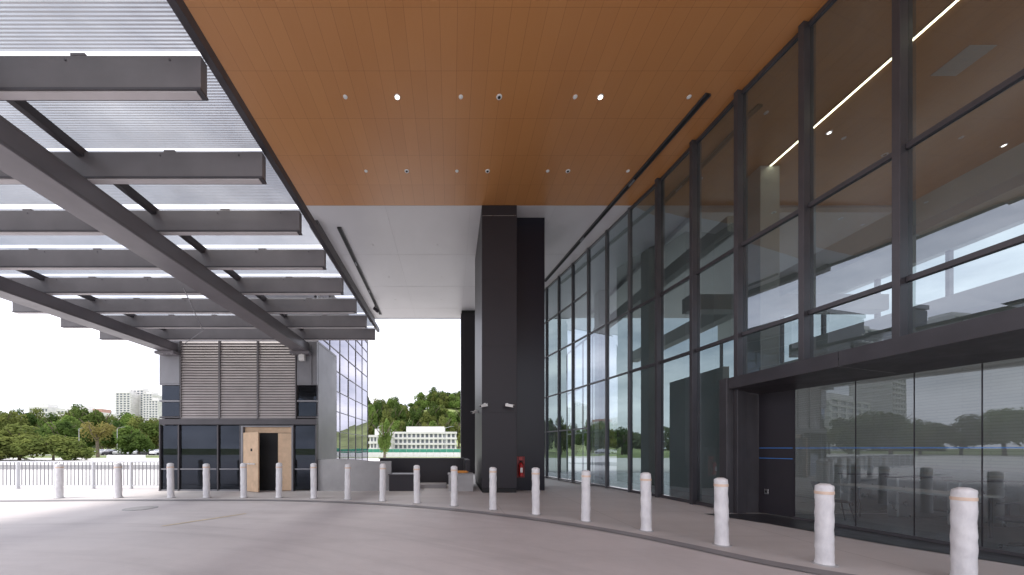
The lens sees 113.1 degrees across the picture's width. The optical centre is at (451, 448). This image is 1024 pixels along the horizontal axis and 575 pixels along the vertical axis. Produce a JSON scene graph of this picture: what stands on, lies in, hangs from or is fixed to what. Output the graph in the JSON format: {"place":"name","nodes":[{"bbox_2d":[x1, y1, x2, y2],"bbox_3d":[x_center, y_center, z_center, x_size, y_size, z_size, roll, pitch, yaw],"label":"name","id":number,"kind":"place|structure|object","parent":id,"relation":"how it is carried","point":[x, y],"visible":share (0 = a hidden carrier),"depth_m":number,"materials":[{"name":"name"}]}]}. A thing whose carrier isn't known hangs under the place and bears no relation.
{"place":"outdoors","nodes":[
{"label":"outdoors","id":0,"kind":"place"},
{"bbox_2d":[0,465,158,468],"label":"road","id":1,"kind":"structure","parent":0,"point":[80,466],"depth_m":29.29,"materials":[{"name":"asphalt"}]},
{"bbox_2d":[0,0,460,414],"label":"sky","id":2,"kind":"structure","parent":0,"point":[42,361],"materials":[{"name":"white"}]},
{"bbox_2d":[6,452,460,457],"bbox_3d":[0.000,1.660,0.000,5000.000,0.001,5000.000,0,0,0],"label":"ground","id":3,"kind":"structure","parent":0,"point":[101,456],"depth_m":61.90,"materials":[{"name":"green concrete"}]},
{"bbox_2d":[0,422,45,459],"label":"tree","id":4,"kind":"object","parent":3,"relation":"on","point":[8,438],"visible":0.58,"depth_m":44.94,"materials":[{"name":"green plant"}]},
{"bbox_2d":[29,404,61,417],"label":"residential block","id":5,"kind":"structure","parent":3,"relation":"on","point":[48,408],"depth_m":403.60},
{"bbox_2d":[10,434,85,459],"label":"tree","id":6,"kind":"object","parent":3,"relation":"on","point":[45,445],"visible":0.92,"depth_m":44.24,"materials":[{"name":"green plant"}]},
{"bbox_2d":[37,412,58,451],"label":"tree","id":7,"kind":"object","parent":3,"relation":"on","point":[50,416],"visible":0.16,"depth_m":139.78,"materials":[{"name":"green plant"}]},
{"bbox_2d":[36,420,86,441],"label":"tree","id":8,"kind":"object","parent":3,"relation":"on","point":[65,428],"visible":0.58,"depth_m":79.05,"materials":[{"name":"green plant"}]},
{"bbox_2d":[56,406,94,417],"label":"residential block","id":9,"kind":"structure","parent":3,"relation":"on","point":[90,409],"depth_m":390.60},
{"bbox_2d":[54,442,97,460],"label":"bush","id":10,"kind":"object","parent":3,"relation":"on","point":[86,453],"visible":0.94,"depth_m":45.43,"materials":[{"name":"green plant"}]},
{"bbox_2d":[79,418,117,457],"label":"tree","id":11,"kind":"object","parent":3,"relation":"on","point":[104,431],"visible":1,"depth_m":61.58,"materials":[{"name":"green plant"}]},
{"bbox_2d":[91,428,118,448],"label":"tree","id":12,"kind":"object","parent":3,"relation":"on","point":[107,445],"visible":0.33,"depth_m":103.84,"materials":[{"name":"green plant"}]},
{"bbox_2d":[101,421,134,447],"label":"tree","id":13,"kind":"object","parent":3,"relation":"on","point":[116,423],"visible":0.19,"depth_m":104.45,"materials":[{"name":"green plant"}]},
{"bbox_2d":[112,426,141,445],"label":"tree","id":14,"kind":"object","parent":3,"relation":"on","point":[127,430],"visible":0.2,"depth_m":103.09,"materials":[{"name":"green plant"}]},
{"bbox_2d":[115,391,139,419],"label":"residential block","id":15,"kind":"structure","parent":3,"relation":"on","point":[127,401],"depth_m":520.60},
{"bbox_2d":[114,431,154,454],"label":"tree","id":16,"kind":"object","parent":3,"relation":"on","point":[138,442],"visible":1,"depth_m":68.32,"materials":[{"name":"green plant"}]},
{"bbox_2d":[129,388,152,418],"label":"residential block","id":17,"kind":"structure","parent":3,"relation":"on","point":[140,391],"depth_m":535.60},
{"bbox_2d":[139,421,158,448],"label":"tree","id":18,"kind":"object","parent":3,"relation":"on","point":[150,429],"visible":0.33,"depth_m":101.52,"materials":[{"name":"green plant"}]},
{"bbox_2d":[142,392,161,422],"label":"residential block","id":19,"kind":"structure","parent":3,"relation":"on","point":[148,396],"depth_m":525.25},
{"bbox_2d":[148,398,161,420],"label":"residential block","id":20,"kind":"structure","parent":3,"relation":"on","point":[154,407],"depth_m":500.49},
{"bbox_2d":[368,429,393,448],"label":"residential block","id":21,"kind":"structure","parent":3,"relation":"on","point":[373,442],"depth_m":88.25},
{"bbox_2d":[374,418,394,457],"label":"tree","id":22,"kind":"object","parent":3,"relation":"on","point":[384,440],"visible":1,"depth_m":51.48,"materials":[{"name":"green plant"}]},
{"bbox_2d":[368,449,460,456],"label":"site hoarding","id":23,"kind":"object","parent":3,"relation":"on","point":[419,453],"visible":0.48,"depth_m":60.00,"materials":[{"name":"white paint"}]},
{"bbox_2d":[392,427,456,454],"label":"residential block","id":24,"kind":"structure","parent":3,"relation":"on","point":[426,438],"depth_m":92.25,"materials":[{"name":"concrete"}]},
{"bbox_2d":[95,407,460,448],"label":"hill","id":25,"kind":"structure","parent":0,"point":[451,409],"depth_m":185.55,"materials":[{"name":"green plant"}]},
{"bbox_2d":[0,409,30,433],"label":"tree","id":26,"kind":"object","parent":25,"relation":"on","point":[5,419],"visible":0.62,"depth_m":142.21,"materials":[{"name":"green plant"}]},
{"bbox_2d":[3,408,36,430],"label":"tree","id":27,"kind":"object","parent":25,"relation":"on","point":[32,420],"visible":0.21,"depth_m":150.08,"materials":[{"name":"green plant"}]},
{"bbox_2d":[21,408,44,426],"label":"tree","id":28,"kind":"object","parent":25,"relation":"on","point":[38,412],"visible":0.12,"depth_m":153.11,"materials":[{"name":"green plant"}]},
{"bbox_2d":[63,403,95,421],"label":"tree","id":29,"kind":"object","parent":25,"relation":"on","point":[79,412],"visible":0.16,"depth_m":152.10,"materials":[{"name":"green plant"}]},
{"bbox_2d":[79,409,118,448],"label":"tree","id":30,"kind":"object","parent":25,"relation":"on","point":[96,417],"visible":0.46,"depth_m":141.38,"materials":[{"name":"green plant"}]},
{"bbox_2d":[126,415,159,431],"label":"tree","id":31,"kind":"object","parent":25,"relation":"on","point":[135,422],"visible":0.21,"depth_m":142.80,"materials":[{"name":"green plant"}]},
{"bbox_2d":[368,404,378,434],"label":"tree","id":32,"kind":"object","parent":25,"relation":"on","point":[372,414],"visible":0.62,"depth_m":160.50,"materials":[{"name":"green plant"}]},
{"bbox_2d":[379,408,398,424],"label":"tree","id":33,"kind":"object","parent":25,"relation":"on","point":[387,415],"visible":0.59,"depth_m":160.20,"materials":[{"name":"green plant"}]},
{"bbox_2d":[390,402,405,426],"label":"tree","id":34,"kind":"object","parent":25,"relation":"on","point":[400,413],"visible":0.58,"depth_m":161.89,"materials":[{"name":"green plant"}]},
{"bbox_2d":[408,405,423,426],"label":"tree","id":35,"kind":"object","parent":25,"relation":"on","point":[416,415],"visible":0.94,"depth_m":165.98,"materials":[{"name":"green plant"}]},
{"bbox_2d":[414,391,429,409],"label":"tree","id":36,"kind":"object","parent":25,"relation":"on","point":[422,398],"visible":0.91,"depth_m":196.18,"materials":[{"name":"green plant"}]},
{"bbox_2d":[419,411,436,424],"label":"tree","id":37,"kind":"object","parent":25,"relation":"on","point":[425,415],"visible":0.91,"depth_m":162.77,"materials":[{"name":"green plant"}]},
{"bbox_2d":[426,401,441,424],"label":"tree","id":38,"kind":"object","parent":25,"relation":"on","point":[433,409],"visible":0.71,"depth_m":165.77,"materials":[{"name":"green plant"}]},
{"bbox_2d":[436,392,449,408],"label":"tree","id":39,"kind":"object","parent":25,"relation":"on","point":[444,402],"visible":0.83,"depth_m":188.51,"materials":[{"name":"green plant"}]},
{"bbox_2d":[447,394,460,408],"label":"tree","id":40,"kind":"object","parent":25,"relation":"on","point":[454,403],"visible":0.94,"depth_m":187.01,"materials":[{"name":"green plant"}]},
{"bbox_2d":[449,422,460,447],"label":"tree","id":41,"kind":"object","parent":25,"relation":"on","point":[458,431],"visible":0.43,"depth_m":130.72,"materials":[{"name":"green plant"}]},
{"bbox_2d":[0,458,593,485],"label":"yard","id":42,"kind":"structure","parent":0,"point":[551,482],"depth_m":20.23,"materials":[{"name":"concrete"}]},
{"bbox_2d":[105,455,125,462],"bbox_3d":[-38.000,1.180,38.000,1.960,0.900,0.560,0,0,-2],"label":"road barrier","id":43,"kind":"object","parent":42,"relation":"on","point":[115,457],"visible":0.79,"depth_m":37.88,"materials":[{"name":"white paint"}]},
{"bbox_2d":[124,455,146,462],"bbox_3d":[-35.800,1.180,38.000,1.960,0.900,0.560,0,0,-5],"label":"road barrier","id":44,"kind":"object","parent":42,"relation":"on","point":[135,458],"visible":0.79,"depth_m":37.87,"materials":[{"name":"white paint"}]},
{"bbox_2d":[461,311,474,473],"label":"column","id":45,"kind":"structure","parent":42,"relation":"on","point":[467,383],"depth_m":21.30,"materials":[{"name":"metal"}]},
{"bbox_2d":[0,501,819,574],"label":"driveway","id":46,"kind":"structure","parent":0,"point":[113,538],"depth_m":5.58,"materials":[{"name":"concrete"}]},
{"bbox_2d":[122,506,157,510],"bbox_3d":[-8.300,1.595,8.950,0.720,0.011,0.720,0,0,0],"label":"manhole cover","id":47,"kind":"object","parent":46,"relation":"in","point":[139,508],"visible":1,"depth_m":8.87,"materials":[{"name":"metal"}]},
{"bbox_2d":[0,499,854,574],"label":"kerb band","id":48,"kind":"object","parent":46,"relation":"on","point":[774,563],"visible":1,"depth_m":6.83,"materials":[{"name":"concrete"}]},
{"bbox_2d":[0,486,1023,574],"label":"pavement","id":49,"kind":"structure","parent":0,"point":[673,520],"depth_m":7.75,"materials":[{"name":"concrete"}]},
{"bbox_2d":[53,463,64,498],"bbox_3d":[-12.594,1.038,10.767,0.258,1.113,0.258,1,0,11],"label":"bollard","id":50,"kind":"object","parent":49,"relation":"on","point":[59,480],"visible":1,"depth_m":10.71,"materials":[{"name":"concrete"}]},
{"bbox_2d":[0,461,158,488],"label":"metal railing","id":51,"kind":"object","parent":49,"relation":"on","point":[93,485],"visible":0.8,"depth_m":13.29,"materials":[{"name":"metal"}]},
{"bbox_2d":[113,463,122,497],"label":"bollard","id":52,"kind":"object","parent":49,"relation":"on","point":[118,489],"visible":1,"depth_m":10.80,"materials":[{"name":"concrete"}]},
{"bbox_2d":[166,463,174,497],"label":"bollard","id":53,"kind":"object","parent":49,"relation":"on","point":[170,480],"visible":1,"depth_m":10.80,"materials":[{"name":"concrete"}]},
{"bbox_2d":[202,463,210,497],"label":"bollard","id":54,"kind":"object","parent":49,"relation":"on","point":[206,480],"visible":1,"depth_m":10.79,"materials":[{"name":"concrete"}]},
{"bbox_2d":[239,463,247,497],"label":"bollard","id":55,"kind":"object","parent":49,"relation":"on","point":[243,480],"visible":1,"depth_m":10.80,"materials":[{"name":"concrete"}]},
{"bbox_2d":[158,340,336,491],"bbox_3d":[-8.037,-1.250,13.454,5.958,5.700,2.692,0,0,0],"label":"stair core","id":56,"kind":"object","parent":49,"relation":"on","point":[260,408],"visible":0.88,"depth_m":12.64,"materials":[{"name":"grey metal"}]},
{"bbox_2d":[162,426,177,467],"bbox_3d":[-10.624,-0.059,12.665,0.652,1.609,0.030,0,0,0],"label":"dark window","id":57,"kind":"structure","parent":56,"relation":"in","point":[169,434],"depth_m":12.65,"materials":[{"name":"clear glass"}]},
{"bbox_2d":[162,386,179,399],"bbox_3d":[-10.602,-2.106,12.680,0.656,0.540,0.040,0,0,0],"label":"dark window","id":58,"kind":"structure","parent":56,"relation":"in","point":[168,392],"depth_m":12.66,"materials":[{"name":"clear glass"}]},
{"bbox_2d":[162,402,179,415],"bbox_3d":[-10.602,-1.485,12.680,0.656,0.522,0.040,0,0,0],"label":"dark window","id":59,"kind":"structure","parent":56,"relation":"in","point":[168,408],"depth_m":12.66,"materials":[{"name":"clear glass"}]},
{"bbox_2d":[0,0,379,355],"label":"entrance canopy","id":60,"kind":"object","parent":56,"relation":"attached to","point":[90,193],"visible":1,"depth_m":5.67,"materials":[{"name":"metal"}]},
{"bbox_2d":[181,426,216,467],"bbox_3d":[-9.526,-0.059,12.665,1.372,1.609,0.030,0,0,0],"label":"dark window","id":61,"kind":"structure","parent":56,"relation":"in","point":[198,443],"depth_m":12.65,"materials":[{"name":"black glass"}]},
{"bbox_2d":[220,426,238,467],"bbox_3d":[-8.365,-0.059,12.665,0.742,1.609,0.030,0,0,0],"label":"dark window","id":62,"kind":"structure","parent":56,"relation":"in","point":[229,435],"depth_m":12.65,"materials":[{"name":"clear glass"}]},
{"bbox_2d":[241,426,292,491],"bbox_3d":[-6.912,0.370,12.434,1.944,2.460,0.652,0,0,0],"label":"door","id":63,"kind":"structure","parent":56,"relation":"in","point":[262,447],"depth_m":12.60,"materials":[{"name":"beige wood"}]},
{"bbox_2d":[295,426,314,467],"bbox_3d":[-5.503,-0.059,12.665,0.778,1.609,0.030,0,0,0],"label":"dark window","id":64,"kind":"structure","parent":56,"relation":"in","point":[304,435],"depth_m":12.65,"materials":[{"name":"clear glass"}]},
{"bbox_2d":[299,386,316,399],"bbox_3d":[-5.436,-2.106,12.680,0.656,0.540,0.040,0,0,0],"label":"dark window","id":65,"kind":"structure","parent":56,"relation":"in","point":[305,392],"depth_m":12.66,"materials":[{"name":"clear glass"}]},
{"bbox_2d":[299,402,316,415],"bbox_3d":[-5.436,-1.485,12.680,0.656,0.522,0.040,0,0,0],"label":"dark window","id":66,"kind":"structure","parent":56,"relation":"in","point":[305,408],"depth_m":12.66,"materials":[{"name":"blue glass"}]},
{"bbox_2d":[275,463,282,497],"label":"bollard","id":67,"kind":"object","parent":49,"relation":"on","point":[279,466],"visible":1,"depth_m":10.78,"materials":[{"name":"concrete"}]},
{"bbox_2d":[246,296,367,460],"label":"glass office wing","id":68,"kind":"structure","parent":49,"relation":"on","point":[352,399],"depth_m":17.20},
{"bbox_2d":[341,433,347,450],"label":"window","id":69,"kind":"structure","parent":68,"relation":"in","point":[344,436],"depth_m":16.07,"materials":[{"name":"clear glass"}]},
{"bbox_2d":[341,413,347,432],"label":"window","id":70,"kind":"structure","parent":68,"relation":"in","point":[344,418],"depth_m":16.07,"materials":[{"name":"clear glass"}]},
{"bbox_2d":[341,394,347,414],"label":"window","id":71,"kind":"structure","parent":68,"relation":"in","point":[344,400],"depth_m":16.07,"materials":[{"name":"clear glass"}]},
{"bbox_2d":[341,375,347,395],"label":"window","id":72,"kind":"structure","parent":68,"relation":"in","point":[344,381],"depth_m":16.07,"materials":[{"name":"clear glass"}]},
{"bbox_2d":[341,356,347,377],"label":"window","id":73,"kind":"structure","parent":68,"relation":"in","point":[344,363],"depth_m":16.07,"materials":[{"name":"clear glass"}]},
{"bbox_2d":[341,340,347,359],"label":"window","id":74,"kind":"structure","parent":68,"relation":"in","point":[344,344],"depth_m":16.07,"materials":[{"name":"clear glass"}]},
{"bbox_2d":[349,434,355,450],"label":"window","id":75,"kind":"structure","parent":68,"relation":"in","point":[352,438],"depth_m":17.37,"materials":[{"name":"clear glass"}]},
{"bbox_2d":[349,416,355,433],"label":"window","id":76,"kind":"structure","parent":68,"relation":"in","point":[352,421],"depth_m":17.37,"materials":[{"name":"clear glass"}]},
{"bbox_2d":[349,398,355,416],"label":"window","id":77,"kind":"structure","parent":68,"relation":"in","point":[352,404],"depth_m":17.37,"materials":[{"name":"clear glass"}]},
{"bbox_2d":[349,380,355,399],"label":"window","id":78,"kind":"structure","parent":68,"relation":"in","point":[352,387],"depth_m":17.37,"materials":[{"name":"clear glass"}]},
{"bbox_2d":[349,362,355,382],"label":"window","id":79,"kind":"structure","parent":68,"relation":"in","point":[352,370],"depth_m":17.37,"materials":[{"name":"clear glass"}]},
{"bbox_2d":[349,344,355,365],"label":"window","id":80,"kind":"structure","parent":68,"relation":"in","point":[352,353],"depth_m":17.37,"materials":[{"name":"clear glass"}]},
{"bbox_2d":[309,463,317,498],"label":"bollard","id":81,"kind":"object","parent":49,"relation":"on","point":[313,474],"visible":1,"depth_m":10.64,"materials":[{"name":"metal"}]},
{"bbox_2d":[343,464,350,499],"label":"bollard","id":82,"kind":"object","parent":49,"relation":"on","point":[347,491],"visible":1,"depth_m":10.43,"materials":[{"name":"concrete"}]},
{"bbox_2d":[318,459,391,490],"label":"planter wall","id":83,"kind":"structure","parent":49,"relation":"on","point":[365,475],"depth_m":12.57,"materials":[{"name":"concrete"}]},
{"bbox_2d":[378,464,386,501],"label":"bollard","id":84,"kind":"object","parent":49,"relation":"on","point":[382,492],"visible":1,"depth_m":10.10,"materials":[{"name":"concrete"}]},
{"bbox_2d":[388,473,413,490],"bbox_3d":[-1.875,1.280,12.925,0.970,0.640,0.810,0,0,0],"label":"black bench box","id":85,"kind":"object","parent":49,"relation":"on","point":[401,481],"visible":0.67,"depth_m":12.55,"materials":[{"name":"brown metal"}]},
{"bbox_2d":[413,465,420,503],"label":"bollard","id":86,"kind":"object","parent":49,"relation":"on","point":[416,468],"visible":1,"depth_m":9.71,"materials":[{"name":"metal"}]},
{"bbox_2d":[378,458,469,483],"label":"parapet wall","id":87,"kind":"structure","parent":49,"relation":"on","point":[435,469],"depth_m":15.00,"materials":[{"name":"brown metal"}]},
{"bbox_2d":[420,482,446,487],"bbox_3d":[-0.750,1.520,13.800,1.100,0.160,0.800,0,0,0],"label":"step plate","id":88,"kind":"object","parent":49,"relation":"on","point":[433,484],"visible":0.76,"depth_m":13.41,"materials":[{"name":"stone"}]},
{"bbox_2d":[450,466,458,506],"bbox_3d":[0.080,1.039,9.334,0.258,1.111,0.258,0,0,-28],"label":"bollard","id":89,"kind":"object","parent":49,"relation":"on","point":[454,483],"visible":1,"depth_m":9.25,"materials":[{"name":"concrete"}]},
{"bbox_2d":[448,472,473,490],"bbox_3d":[0.355,1.270,12.850,0.970,0.660,0.760,0,0,0],"label":"concrete block","id":90,"kind":"object","parent":49,"relation":"on","point":[465,481],"depth_m":12.50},
{"bbox_2d":[488,467,497,509],"bbox_3d":[1.090,1.039,8.750,0.258,1.109,0.258,0,0,-31],"label":"bollard","id":91,"kind":"object","parent":49,"relation":"on","point":[492,488],"visible":1,"depth_m":8.67,"materials":[{"name":"metal"}]},
{"bbox_2d":[475,205,544,492],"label":"column","id":92,"kind":"structure","parent":49,"relation":"on","point":[510,310],"depth_m":12.10,"materials":[{"name":"black metal"}]},
{"bbox_2d":[183,0,827,319],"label":"building overhang","id":93,"kind":"object","parent":92,"relation":"on","point":[296,70],"visible":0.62,"depth_m":8.57,"materials":[{"name":"brown wood"}]},
{"bbox_2d":[337,227,381,314],"bbox_3d":[-4.555,-8.525,17.600,0.380,0.549,8.603,0,0,0],"label":"track slot","id":94,"kind":"object","parent":93,"relation":"attached to","point":[353,257],"visible":1,"depth_m":16.21,"materials":[{"name":"brown metal"}]},
{"bbox_2d":[545,93,710,281],"bbox_3d":[5.635,-8.755,12.945,0.150,0.089,9.422,0,0,-9],"label":"track slot","id":95,"kind":"object","parent":93,"relation":"attached to","point":[680,125],"visible":0.89,"depth_m":10.56,"materials":[{"name":"brown metal"}]},
{"bbox_2d":[517,456,524,476],"bbox_3d":[2.635,0.700,12.639,0.310,0.800,0.213,0,0,0],"label":"fire extinguisher","id":96,"kind":"object","parent":92,"relation":"attached to","point":[520,466],"visible":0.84,"depth_m":12.72,"materials":[{"name":"red paint"}]},
{"bbox_2d":[531,467,540,514],"bbox_3d":[2.049,1.027,8.115,0.258,1.133,0.258,0,-1,-35],"label":"bollard","id":97,"kind":"object","parent":49,"relation":"on","point":[535,490],"visible":1,"depth_m":8.04,"materials":[{"name":"plastic"}]},
{"bbox_2d":[579,470,591,521],"bbox_3d":[2.962,1.036,7.365,0.258,1.116,0.258,0,0,-1],"label":"bollard","id":98,"kind":"object","parent":49,"relation":"on","point":[585,497],"visible":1,"depth_m":7.29,"materials":[{"name":"plastic"}]},
{"bbox_2d":[639,472,653,531],"bbox_3d":[3.787,1.029,6.515,0.258,1.130,0.258,0,-1,-9],"label":"bollard","id":99,"kind":"object","parent":49,"relation":"on","point":[645,502],"visible":1,"depth_m":6.44,"materials":[{"name":"plastic"}]},
{"bbox_2d":[712,477,731,546],"bbox_3d":[4.469,1.039,5.542,0.258,1.111,0.258,-1,0,0],"label":"bollard","id":100,"kind":"object","parent":49,"relation":"on","point":[721,515],"visible":1,"depth_m":5.47,"materials":[{"name":"plastic"}]},
{"bbox_2d":[545,0,1023,513],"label":"glass facade","id":101,"kind":"structure","parent":49,"relation":"on","point":[839,175],"depth_m":6.97,"materials":[{"name":"clear glass"}]},
{"bbox_2d":[811,483,838,566],"bbox_3d":[5.143,1.039,4.616,0.258,1.111,0.258,-1,0,15],"label":"bollard","id":102,"kind":"object","parent":49,"relation":"on","point":[824,524],"visible":1,"depth_m":4.55,"materials":[{"name":"plastic"}]},
{"bbox_2d":[949,487,978,574],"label":"bollard","id":103,"kind":"object","parent":49,"relation":"on","point":[964,547],"visible":1,"depth_m":4.00,"materials":[{"name":"plastic"}]},
{"bbox_2d":[550,476,886,512],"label":"lobby floor","id":104,"kind":"structure","parent":0,"point":[803,504],"depth_m":9.17,"materials":[{"name":"stone"}]},
{"bbox_2d":[838,465,896,509],"bbox_3d":[10.800,1.015,8.890,1.260,1.130,0.620,0,0,0],"label":"turnstile","id":105,"kind":"object","parent":104,"relation":"on","point":[871,499],"visible":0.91,"depth_m":8.60,"materials":[{"name":"silver metal"}]},
{"bbox_2d":[795,357,1023,525],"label":"lobby interior","id":106,"kind":"object","parent":104,"relation":"on","point":[947,407],"visible":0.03,"depth_m":8.33,"materials":[{"name":"glass"}]},
{"bbox_2d":[879,467,952,516],"bbox_3d":[10.800,1.015,7.940,1.260,1.130,0.620,0,0,0],"label":"turnstile","id":107,"kind":"object","parent":104,"relation":"on","point":[900,504],"visible":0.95,"depth_m":7.65,"materials":[{"name":"silver metal"}]},
{"bbox_2d":[933,469,1023,526],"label":"turnstile","id":108,"kind":"object","parent":104,"relation":"on","point":[1008,490],"visible":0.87,"depth_m":6.70,"materials":[{"name":"silver metal"}]},
{"bbox_2d":[811,480,854,521],"bbox_3d":[8.324,1.156,7.315,0.561,0.860,0.460,0,0,30],"label":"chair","id":109,"kind":"object","parent":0,"point":[813,483],"visible":0.54,"depth_m":7.28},
{"bbox_2d":[709,514,1023,565],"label":"entrance floor","id":110,"kind":"structure","parent":0,"point":[934,527],"depth_m":6.47,"materials":[{"name":"concrete"}]},
{"bbox_2d":[719,306,1023,556],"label":"entrance portal","id":111,"kind":"object","parent":110,"relation":"on","point":[770,427],"visible":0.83,"depth_m":6.62,"materials":[{"name":"brown metal"}]},
{"bbox_2d":[827,483,1001,537],"bbox_3d":[9.200,1.200,6.850,0.700,0.760,2.100,0,0,0],"label":"desk","id":112,"kind":"object","parent":110,"relation":"on","point":[935,493],"visible":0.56,"depth_m":6.54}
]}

